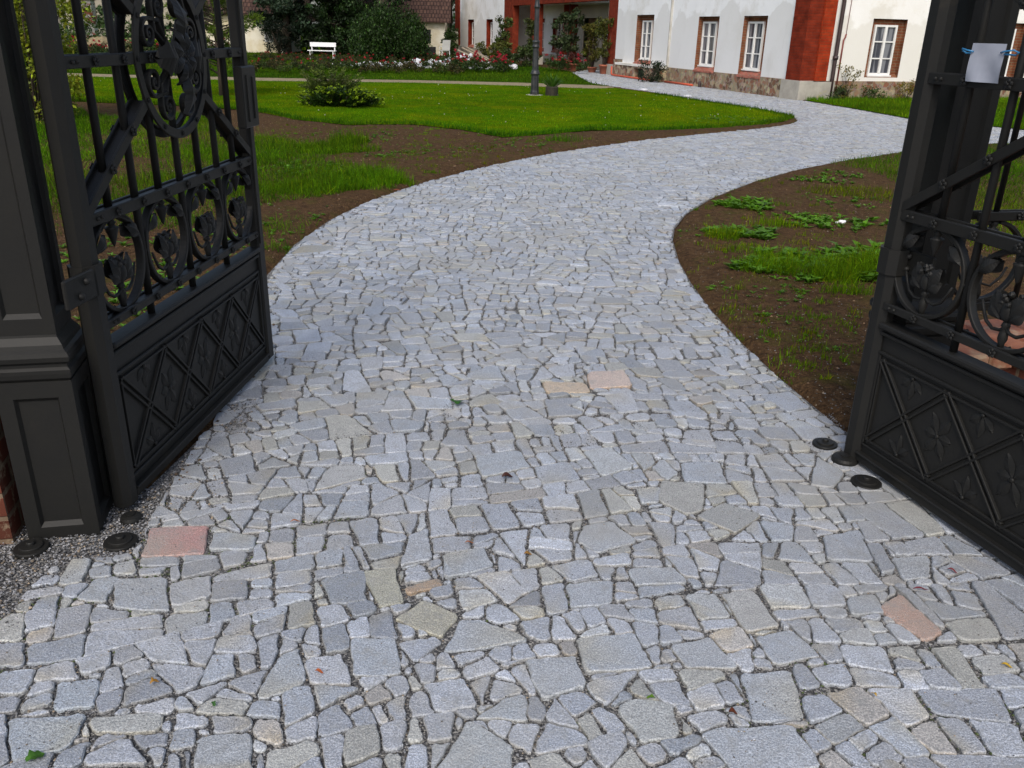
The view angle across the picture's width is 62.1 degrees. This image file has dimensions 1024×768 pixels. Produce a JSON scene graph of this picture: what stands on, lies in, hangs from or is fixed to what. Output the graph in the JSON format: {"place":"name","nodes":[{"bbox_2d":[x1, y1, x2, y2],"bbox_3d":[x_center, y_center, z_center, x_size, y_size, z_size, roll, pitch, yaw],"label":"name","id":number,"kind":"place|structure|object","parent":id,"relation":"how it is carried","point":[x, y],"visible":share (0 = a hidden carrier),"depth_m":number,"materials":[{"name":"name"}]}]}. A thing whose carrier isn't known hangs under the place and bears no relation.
{"place":"outdoors","nodes":[
{"label":"outdoors","id":0,"kind":"place"},
{"bbox_2d":[80,0,99,38],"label":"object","id":1,"kind":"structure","parent":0,"point":[93,11],"depth_m":62.25,"materials":[{"name":"plant"}]},
{"bbox_2d":[0,398,260,643],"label":"gravel","id":2,"kind":"structure","parent":0,"point":[92,557],"depth_m":2.85,"materials":[{"name":"grey gravel"}]},
{"bbox_2d":[67,73,613,87],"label":"sandy path","id":3,"kind":"structure","parent":0,"point":[411,81],"depth_m":26.62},
{"bbox_2d":[70,37,666,57],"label":"lawn","id":4,"kind":"structure","parent":0,"point":[325,49],"depth_m":65.02,"materials":[{"name":"green plant"}]},
{"bbox_2d":[140,4,173,36],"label":"background tree","id":5,"kind":"object","parent":4,"relation":"on","point":[166,26],"visible":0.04,"depth_m":68.30,"materials":[{"name":"green plant"}]},
{"bbox_2d":[303,0,323,44],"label":"background tree","id":6,"kind":"object","parent":4,"relation":"on","point":[307,4],"visible":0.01,"depth_m":67.40,"materials":[{"name":"green plant"}]},
{"bbox_2d":[447,0,454,30],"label":"garden tree","id":7,"kind":"object","parent":4,"relation":"on","point":[450,25],"visible":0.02,"depth_m":59.80,"materials":[{"name":"green plant"}]},
{"bbox_2d":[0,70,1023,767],"bbox_3d":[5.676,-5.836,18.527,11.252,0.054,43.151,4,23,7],"label":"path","id":8,"kind":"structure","parent":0,"point":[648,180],"depth_m":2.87,"materials":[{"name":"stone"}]},
{"bbox_2d":[25,749,44,761],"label":"fallen leaf","id":9,"kind":"object","parent":8,"relation":"on","point":[36,754],"visible":1,"depth_m":1.99,"materials":[{"name":"green plant"}]},
{"bbox_2d":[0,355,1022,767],"bbox_3d":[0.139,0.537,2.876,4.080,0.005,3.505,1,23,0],"label":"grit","id":10,"kind":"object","parent":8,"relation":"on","point":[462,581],"visible":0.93,"depth_m":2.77,"materials":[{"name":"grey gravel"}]},
{"bbox_2d":[580,23,600,72],"bbox_3d":[3.401,-14.204,35.946,1.030,1.971,1.299,12,25,23],"label":"potted plant","id":11,"kind":"object","parent":8,"relation":"on","point":[591,43],"visible":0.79,"depth_m":35.65,"materials":[{"name":"green plant"}]},
{"bbox_2d":[593,16,614,73],"bbox_3d":[3.782,-13.809,34.704,0.980,2.209,1.160,-12,26,-29],"label":"potted plant","id":12,"kind":"object","parent":8,"relation":"on","point":[602,28],"visible":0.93,"depth_m":34.61,"materials":[{"name":"green plant"}]},
{"bbox_2d":[610,66,647,80],"bbox_3d":[4.451,-11.733,32.124,0.116,0.348,3.885,-5,23,-15],"label":"plastic pipe","id":13,"kind":"object","parent":8,"relation":"on","point":[623,75],"visible":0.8,"depth_m":32.67,"materials":[{"name":"orange plastic"}]},
{"bbox_2d":[663,80,692,85],"bbox_3d":[5.686,-10.294,29.122,0.079,0.070,2.001,-6,24,-17],"label":"plastic pipe","id":14,"kind":"object","parent":8,"relation":"on","point":[679,83],"visible":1,"depth_m":29.05,"materials":[{"name":"orange plastic"}]},
{"bbox_2d":[812,438,837,449],"bbox_3d":[1.336,0.253,3.630,0.104,0.044,0.104,1,23,0],"label":"floor stop","id":15,"kind":"object","parent":8,"relation":"on","point":[824,443],"visible":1,"depth_m":3.61,"materials":[{"name":"black metal"}]},
{"bbox_2d":[831,451,857,466],"bbox_3d":[1.361,0.315,3.486,0.104,0.058,0.104,1,23,0],"label":"pivot base","id":16,"kind":"object","parent":8,"relation":"on","point":[842,458],"visible":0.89,"depth_m":3.45,"materials":[{"name":"black metal"}]},
{"bbox_2d":[850,474,881,489],"bbox_3d":[1.384,0.382,3.323,0.116,0.044,0.116,1,23,0],"label":"floor stop","id":17,"kind":"object","parent":8,"relation":"on","point":[863,481],"visible":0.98,"depth_m":3.30,"materials":[{"name":"black metal"}]},
{"bbox_2d":[22,47,1023,136],"bbox_3d":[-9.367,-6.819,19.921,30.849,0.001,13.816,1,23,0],"label":"lawn","id":18,"kind":"structure","parent":0,"point":[523,121],"depth_m":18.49,"materials":[{"name":"green plant"}]},
{"bbox_2d":[163,0,265,95],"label":"pine tree","id":19,"kind":"object","parent":18,"relation":"on","point":[211,29],"visible":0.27,"depth_m":19.35,"materials":[{"name":"green plant"}]},
{"bbox_2d":[297,66,364,90],"bbox_3d":[-4.579,-7.713,21.525,1.748,0.702,1.092,1,23,0],"label":"juniper shrub","id":20,"kind":"object","parent":18,"relation":"on","point":[333,81],"visible":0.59,"depth_m":21.37,"materials":[{"name":"green plant"}]},
{"bbox_2d":[294,83,384,106],"bbox_3d":[-3.627,-6.095,17.976,1.988,0.493,1.282,1,23,0],"label":"juniper shrub","id":21,"kind":"object","parent":18,"relation":"on","point":[338,96],"visible":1,"depth_m":17.76,"materials":[{"name":"green plant"}]},
{"bbox_2d":[526,0,539,95],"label":"street lamp","id":22,"kind":"object","parent":18,"relation":"on","point":[535,73],"visible":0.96,"depth_m":22.10,"materials":[{"name":"grey metal"}]},
{"bbox_2d":[541,74,562,95],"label":"potted plant","id":23,"kind":"object","parent":18,"relation":"on","point":[552,87],"visible":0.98,"depth_m":22.28,"materials":[{"name":"green plant"}]},
{"bbox_2d":[25,46,1023,525],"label":"ground","id":24,"kind":"structure","parent":0,"point":[717,296],"depth_m":7.59,"materials":[{"name":"soil"}]},
{"bbox_2d":[0,416,24,544],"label":"brick wall","id":25,"kind":"structure","parent":24,"relation":"on","point":[12,522],"depth_m":2.81,"materials":[{"name":"red brick"}]},
{"bbox_2d":[13,0,94,122],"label":"hedge bush","id":26,"kind":"object","parent":24,"relation":"on","point":[75,85],"visible":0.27,"depth_m":14.00,"materials":[{"name":"green plant"}]},
{"bbox_2d":[64,0,173,39],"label":"outbuilding","id":27,"kind":"structure","parent":24,"relation":"on","point":[98,2],"depth_m":77.03,"materials":[{"name":"tile"}]},
{"bbox_2d":[205,0,303,52],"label":"cottage","id":28,"kind":"structure","parent":24,"relation":"on","point":[254,39],"depth_m":49.24,"materials":[{"name":"beige paint"}]},
{"bbox_2d":[24,51,604,85],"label":"lawn verge","id":29,"kind":"structure","parent":24,"relation":"on","point":[406,77],"depth_m":30.16,"materials":[{"name":"green plant"}]},
{"bbox_2d":[20,15,171,43],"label":"shrub","id":30,"kind":"object","parent":29,"relation":"on","point":[90,29],"visible":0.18,"depth_m":46.80,"materials":[{"name":"green plant"}]},
{"bbox_2d":[95,40,108,52],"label":"rose bush","id":31,"kind":"object","parent":29,"relation":"on","point":[106,50],"visible":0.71,"depth_m":37.74,"materials":[{"name":"green plant"}]},
{"bbox_2d":[73,36,130,51],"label":"sand heap","id":32,"kind":"object","parent":29,"relation":"on","point":[103,41],"visible":0.12,"depth_m":44.76,"materials":[{"name":"beige sand"}]},
{"bbox_2d":[82,2,130,37],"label":"shrub","id":33,"kind":"object","parent":29,"relation":"on","point":[113,14],"visible":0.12,"depth_m":52.86,"materials":[{"name":"green plant"}]},
{"bbox_2d":[143,41,158,50],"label":"rose bush","id":34,"kind":"object","parent":29,"relation":"on","point":[151,48],"visible":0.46,"depth_m":39.56,"materials":[{"name":"green plant"}]},
{"bbox_2d":[265,55,286,67],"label":"rose bush","id":35,"kind":"object","parent":29,"relation":"on","point":[272,61],"visible":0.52,"depth_m":31.44,"materials":[{"name":"green plant"}]},
{"bbox_2d":[262,18,295,53],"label":"yew bush","id":36,"kind":"object","parent":29,"relation":"on","point":[280,38],"visible":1,"depth_m":46.34,"materials":[{"name":"green plant"}]},
{"bbox_2d":[271,59,290,70],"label":"rose bush","id":37,"kind":"object","parent":29,"relation":"on","point":[275,65],"visible":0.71,"depth_m":30.46,"materials":[{"name":"green plant"}]},
{"bbox_2d":[247,0,319,53],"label":"spruce tree","id":38,"kind":"object","parent":29,"relation":"on","point":[302,24],"visible":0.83,"depth_m":47.31,"materials":[{"name":"green plant"}]},
{"bbox_2d":[276,63,292,72],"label":"rose bush","id":39,"kind":"object","parent":29,"relation":"on","point":[288,67],"visible":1,"depth_m":29.37,"materials":[{"name":"green plant"}]},
{"bbox_2d":[290,58,310,70],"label":"rose bush","id":40,"kind":"object","parent":29,"relation":"on","point":[294,64],"visible":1,"depth_m":29.99,"materials":[{"name":"green plant"}]},
{"bbox_2d":[307,42,335,58],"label":"garden bench","id":41,"kind":"object","parent":29,"relation":"on","point":[319,44],"visible":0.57,"depth_m":42.39,"materials":[{"name":"white paint"}]},
{"bbox_2d":[271,0,374,54],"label":"dark tree","id":42,"kind":"object","parent":29,"relation":"on","point":[323,31],"visible":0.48,"depth_m":47.55,"materials":[{"name":"green plant"}]},
{"bbox_2d":[319,57,333,68],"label":"rose bush","id":43,"kind":"object","parent":29,"relation":"on","point":[324,61],"visible":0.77,"depth_m":32.09,"materials":[{"name":"green plant"}]},
{"bbox_2d":[330,54,350,68],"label":"rose bush","id":44,"kind":"object","parent":29,"relation":"on","point":[342,62],"visible":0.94,"depth_m":31.37,"materials":[{"name":"green plant"}]},
{"bbox_2d":[347,56,368,69],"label":"rose bush","id":45,"kind":"object","parent":29,"relation":"on","point":[355,64],"visible":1,"depth_m":30.37,"materials":[{"name":"green plant"}]},
{"bbox_2d":[311,0,406,54],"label":"beech tree","id":46,"kind":"object","parent":29,"relation":"on","point":[339,10],"visible":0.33,"depth_m":47.45,"materials":[{"name":"green plant"}]},
{"bbox_2d":[357,62,370,72],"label":"rose bush","id":47,"kind":"object","parent":29,"relation":"on","point":[366,68],"visible":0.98,"depth_m":30.48,"materials":[{"name":"green plant"}]},
{"bbox_2d":[370,61,382,70],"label":"rose bush","id":48,"kind":"object","parent":29,"relation":"on","point":[377,66],"visible":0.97,"depth_m":31.32,"materials":[{"name":"green plant"}]},
{"bbox_2d":[346,0,432,60],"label":"weeping tree","id":49,"kind":"object","parent":29,"relation":"on","point":[381,31],"visible":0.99,"depth_m":41.68,"materials":[{"name":"green plant"}]},
{"bbox_2d":[382,57,400,70],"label":"rose bush","id":50,"kind":"object","parent":29,"relation":"on","point":[388,64],"visible":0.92,"depth_m":31.35,"materials":[{"name":"green plant"}]},
{"bbox_2d":[390,62,405,72],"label":"rose bush","id":51,"kind":"object","parent":29,"relation":"on","point":[397,69],"visible":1,"depth_m":30.98,"materials":[{"name":"green plant"}]},
{"bbox_2d":[399,58,416,70],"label":"rose bush","id":52,"kind":"object","parent":29,"relation":"on","point":[408,64],"visible":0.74,"depth_m":32.65,"materials":[{"name":"green plant"}]},
{"bbox_2d":[411,61,424,71],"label":"rose bush","id":53,"kind":"object","parent":29,"relation":"on","point":[415,67],"visible":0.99,"depth_m":31.84,"materials":[{"name":"green plant"}]},
{"bbox_2d":[420,57,439,69],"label":"rose bush","id":54,"kind":"object","parent":29,"relation":"on","point":[433,63],"visible":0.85,"depth_m":32.32,"materials":[{"name":"white plant"}]},
{"bbox_2d":[439,40,450,55],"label":"garden chair","id":55,"kind":"object","parent":29,"relation":"on","point":[445,46],"visible":0.89,"depth_m":47.92,"materials":[{"name":"white paint"}]},
{"bbox_2d":[436,62,455,71],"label":"rose bush","id":56,"kind":"object","parent":29,"relation":"on","point":[443,68],"visible":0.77,"depth_m":31.29,"materials":[{"name":"green plant"}]},
{"bbox_2d":[440,27,459,54],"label":"shrub","id":57,"kind":"object","parent":29,"relation":"on","point":[452,35],"visible":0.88,"depth_m":50.23,"materials":[{"name":"green plant"}]},
{"bbox_2d":[441,53,459,67],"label":"rose bush","id":58,"kind":"object","parent":29,"relation":"on","point":[445,62],"visible":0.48,"depth_m":33.62,"materials":[{"name":"green plant"}]},
{"bbox_2d":[446,60,464,73],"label":"rose bush","id":59,"kind":"object","parent":29,"relation":"on","point":[452,68],"visible":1,"depth_m":30.98,"materials":[{"name":"green plant"}]},
{"bbox_2d":[453,52,471,72],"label":"rose bush","id":60,"kind":"object","parent":29,"relation":"on","point":[462,64],"visible":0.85,"depth_m":31.99,"materials":[{"name":"green plant"}]},
{"bbox_2d":[461,50,481,70],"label":"rose bush","id":61,"kind":"object","parent":29,"relation":"on","point":[474,56],"visible":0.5,"depth_m":33.40,"materials":[{"name":"green plant"}]},
{"bbox_2d":[472,53,488,71],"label":"rose bush","id":62,"kind":"object","parent":29,"relation":"on","point":[480,64],"visible":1,"depth_m":33.03,"materials":[{"name":"green plant"}]},
{"bbox_2d":[475,39,512,61],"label":"shrub","id":63,"kind":"object","parent":29,"relation":"on","point":[486,51],"visible":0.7,"depth_m":39.48,"materials":[{"name":"green plant"}]},
{"bbox_2d":[491,55,507,71],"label":"rose bush","id":64,"kind":"object","parent":29,"relation":"on","point":[497,66],"visible":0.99,"depth_m":32.88,"materials":[{"name":"green plant"}]},
{"bbox_2d":[491,15,513,59],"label":"shrub","id":65,"kind":"object","parent":29,"relation":"on","point":[503,34],"visible":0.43,"depth_m":40.13,"materials":[{"name":"green plant"}]},
{"bbox_2d":[501,43,541,66],"bbox_3d":[0.370,-15.146,39.221,2.036,1.059,1.310,9,24,17],"label":"shrub","id":66,"kind":"object","parent":29,"relation":"on","point":[524,52],"visible":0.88,"depth_m":39.15,"materials":[{"name":"green plant"}]},
{"bbox_2d":[546,52,565,70],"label":"rose bush","id":67,"kind":"object","parent":29,"relation":"on","point":[557,61],"visible":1,"depth_m":35.53,"materials":[{"name":"green plant"}]},
{"bbox_2d":[573,53,590,71],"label":"rose bush","id":68,"kind":"object","parent":29,"relation":"on","point":[576,61],"visible":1,"depth_m":34.59,"materials":[{"name":"green plant"}]},
{"bbox_2d":[332,0,452,55],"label":"cottage","id":69,"kind":"structure","parent":24,"relation":"on","point":[436,16],"depth_m":51.44,"materials":[{"name":"beige paint"}]},
{"bbox_2d":[59,115,890,350],"bbox_3d":[1.125,-2.966,11.245,9.341,0.128,14.711,1,23,0],"label":"weed","id":70,"kind":"object","parent":24,"relation":"on","point":[760,232],"visible":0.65,"depth_m":7.34,"materials":[{"name":"green plant"}]},
{"bbox_2d":[0,69,1023,767],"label":"gravel bed","id":71,"kind":"object","parent":24,"relation":"on","point":[348,661],"visible":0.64,"depth_m":2.69,"materials":[{"name":"grey gravel"}]},
{"bbox_2d":[13,538,49,559],"bbox_3d":[-1.572,0.534,2.782,0.108,0.044,0.108,1,23,0],"label":"floor stop","id":72,"kind":"object","parent":71,"relation":"on","point":[27,549],"visible":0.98,"depth_m":2.76,"materials":[{"name":"black metal"}]},
{"bbox_2d":[0,0,112,538],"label":"gate post","id":73,"kind":"object","parent":71,"relation":"on","point":[49,419],"visible":0.93,"depth_m":2.64,"materials":[{"name":"black metal"}]},
{"bbox_2d":[22,0,273,507],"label":"gate leaf","id":74,"kind":"object","parent":73,"relation":"attached to","point":[171,376],"visible":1,"depth_m":3.11,"materials":[{"name":"black metal"}]},
{"bbox_2d":[103,532,138,553],"bbox_3d":[-1.301,0.522,2.826,0.108,0.044,0.108,1,23,0],"label":"floor stop","id":75,"kind":"object","parent":71,"relation":"on","point":[121,541],"visible":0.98,"depth_m":2.81,"materials":[{"name":"black metal"}]},
{"bbox_2d":[120,511,142,525],"bbox_3d":[-1.327,0.477,2.968,0.073,0.058,0.073,1,23,0],"label":"pivot base","id":76,"kind":"object","parent":71,"relation":"on","point":[130,517],"visible":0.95,"depth_m":2.94,"materials":[{"name":"black metal"}]},
{"bbox_2d":[0,281,1023,755],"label":"moss","id":77,"kind":"object","parent":71,"relation":"on","point":[486,621],"visible":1,"depth_m":2.52,"materials":[{"name":"green plant"}]},
{"bbox_2d":[233,122,893,385],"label":"grass","id":78,"kind":"structure","parent":71,"relation":"on","point":[846,267],"depth_m":7.07,"materials":[{"name":"green plant"}]},
{"bbox_2d":[638,59,668,81],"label":"shrub","id":79,"kind":"object","parent":71,"relation":"on","point":[656,65],"visible":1,"depth_m":29.91,"materials":[{"name":"green plant"}]},
{"bbox_2d":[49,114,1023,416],"bbox_3d":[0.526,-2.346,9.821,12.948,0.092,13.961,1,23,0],"label":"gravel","id":80,"kind":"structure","parent":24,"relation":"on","point":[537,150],"depth_m":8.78,"materials":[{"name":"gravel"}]},
{"bbox_2d":[548,11,571,65],"bbox_3d":[2.272,-16.176,39.889,1.116,2.518,1.112,9,24,18],"label":"potted plant","id":81,"kind":"object","parent":24,"relation":"on","point":[557,44],"visible":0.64,"depth_m":39.80,"materials":[{"name":"green plant"}]},
{"bbox_2d":[558,7,584,68],"bbox_3d":[2.731,-15.573,38.330,1.418,2.622,1.153,14,26,28],"label":"potted plant","id":82,"kind":"object","parent":24,"relation":"on","point":[571,39],"visible":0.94,"depth_m":38.08,"materials":[{"name":"green plant"}]},
{"bbox_2d":[569,51,582,70],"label":"potted plant","id":83,"kind":"object","parent":24,"relation":"on","point":[571,57],"visible":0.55,"depth_m":37.23,"materials":[{"name":"green plant"}]},
{"bbox_2d":[455,0,1023,100],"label":"manor house","id":84,"kind":"structure","parent":24,"relation":"on","point":[800,50],"depth_m":25.50,"materials":[{"name":"paint"}]},
{"bbox_2d":[467,19,473,47],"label":"window","id":85,"kind":"structure","parent":84,"relation":"in","point":[470,21],"depth_m":54.58,"materials":[{"name":"red wood"}]},
{"bbox_2d":[485,19,492,48],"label":"window","id":86,"kind":"structure","parent":84,"relation":"in","point":[489,22],"depth_m":50.79,"materials":[{"name":"red wood"}]},
{"bbox_2d":[551,18,562,52],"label":"window","id":87,"kind":"structure","parent":84,"relation":"in","point":[560,26],"depth_m":44.61,"materials":[{"name":"grey glass"}]},
{"bbox_2d":[586,18,596,66],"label":"door","id":88,"kind":"structure","parent":84,"relation":"in","point":[590,20],"depth_m":40.76,"materials":[{"name":"brown wood"}]},
{"bbox_2d":[633,15,653,64],"bbox_3d":[4.964,-12.762,31.584,0.250,1.730,1.440,-6,24,-16],"label":"window","id":89,"kind":"structure","parent":84,"relation":"in","point":[645,23],"depth_m":31.88,"materials":[{"name":"wood"}]},
{"bbox_2d":[693,16,719,73],"bbox_3d":[6.379,-11.010,27.618,0.250,1.690,1.320,-6,24,-16],"label":"window","id":90,"kind":"structure","parent":84,"relation":"in","point":[708,26],"depth_m":27.86,"materials":[{"name":"wood"}]},
{"bbox_2d":[736,16,767,78],"bbox_3d":[7.186,-9.981,25.222,0.250,1.710,1.280,-6,24,-16],"label":"window","id":91,"kind":"structure","parent":84,"relation":"in","point":[754,27],"depth_m":25.44,"materials":[{"name":"wood"}]},
{"bbox_2d":[864,19,907,77],"bbox_3d":[10.358,-9.330,23.666,1.130,1.510,0.120,-6,24,-16],"label":"window","id":92,"kind":"structure","parent":84,"relation":"in","point":[886,44],"depth_m":23.71,"materials":[{"name":"wood"}]},
{"bbox_2d":[1004,23,1023,76],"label":"window","id":93,"kind":"structure","parent":84,"relation":"in","point":[1019,30],"depth_m":24.98,"materials":[{"name":"brick"}]},
{"bbox_2d":[676,223,868,414],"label":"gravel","id":94,"kind":"structure","parent":24,"relation":"on","point":[794,336],"depth_m":4.68,"materials":[{"name":"gravel"}]},
{"bbox_2d":[845,0,1019,441],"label":"gate post","id":95,"kind":"object","parent":24,"relation":"on","point":[984,102],"visible":0.24,"depth_m":2.99,"materials":[{"name":"black metal"}]},
{"bbox_2d":[844,0,1023,575],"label":"gate leaf","id":96,"kind":"object","parent":95,"relation":"attached to","point":[935,427],"visible":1,"depth_m":2.93,"materials":[{"name":"black metal"}]},
{"bbox_2d":[962,43,1019,83],"bbox_3d":[1.483,-1.005,2.664,0.028,0.114,0.228,-6,24,-16],"label":"paper notice","id":97,"kind":"object","parent":96,"relation":"attached to","point":[985,62],"visible":1,"depth_m":2.67,"materials":[{"name":"white paper"}]},
{"bbox_2d":[958,319,1023,379],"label":"brick wall","id":98,"kind":"structure","parent":24,"relation":"on","point":[1013,343],"depth_m":3.40,"materials":[{"name":"red brick"}]},
{"bbox_2d":[954,92,1023,329],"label":"iron fence","id":99,"kind":"object","parent":98,"relation":"on","point":[998,216],"visible":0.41,"depth_m":3.22,"materials":[{"name":"black metal"}]},
{"bbox_2d":[33,104,1023,256],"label":"grass","id":100,"kind":"structure","parent":0,"point":[273,150],"depth_m":10.39,"materials":[{"name":"green plant"}]},
{"bbox_2d":[523,18,533,65],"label":"shrub","id":101,"kind":"object","parent":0,"point":[530,28],"visible":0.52,"depth_m":39.48,"materials":[{"name":"green plant"}]},
{"bbox_2d":[808,99,1023,128],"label":"lawn by house","id":102,"kind":"structure","parent":0,"point":[888,113],"depth_m":20.49,"materials":[{"name":"green plant"}]},
{"bbox_2d":[826,84,846,99],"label":"weed bush","id":103,"kind":"object","parent":102,"relation":"on","point":[840,89],"visible":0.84,"depth_m":23.18,"materials":[{"name":"green plant"}]},
{"bbox_2d":[837,63,863,98],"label":"weed bush","id":104,"kind":"object","parent":102,"relation":"on","point":[854,86],"visible":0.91,"depth_m":23.22,"materials":[{"name":"green plant"}]},
{"bbox_2d":[861,84,886,98],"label":"weed bush","id":105,"kind":"object","parent":102,"relation":"on","point":[873,92],"visible":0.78,"depth_m":23.63,"materials":[{"name":"green plant"}]},
{"bbox_2d":[894,78,914,97],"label":"weed bush","id":106,"kind":"object","parent":102,"relation":"on","point":[909,89],"visible":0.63,"depth_m":23.85,"materials":[{"name":"green plant"}]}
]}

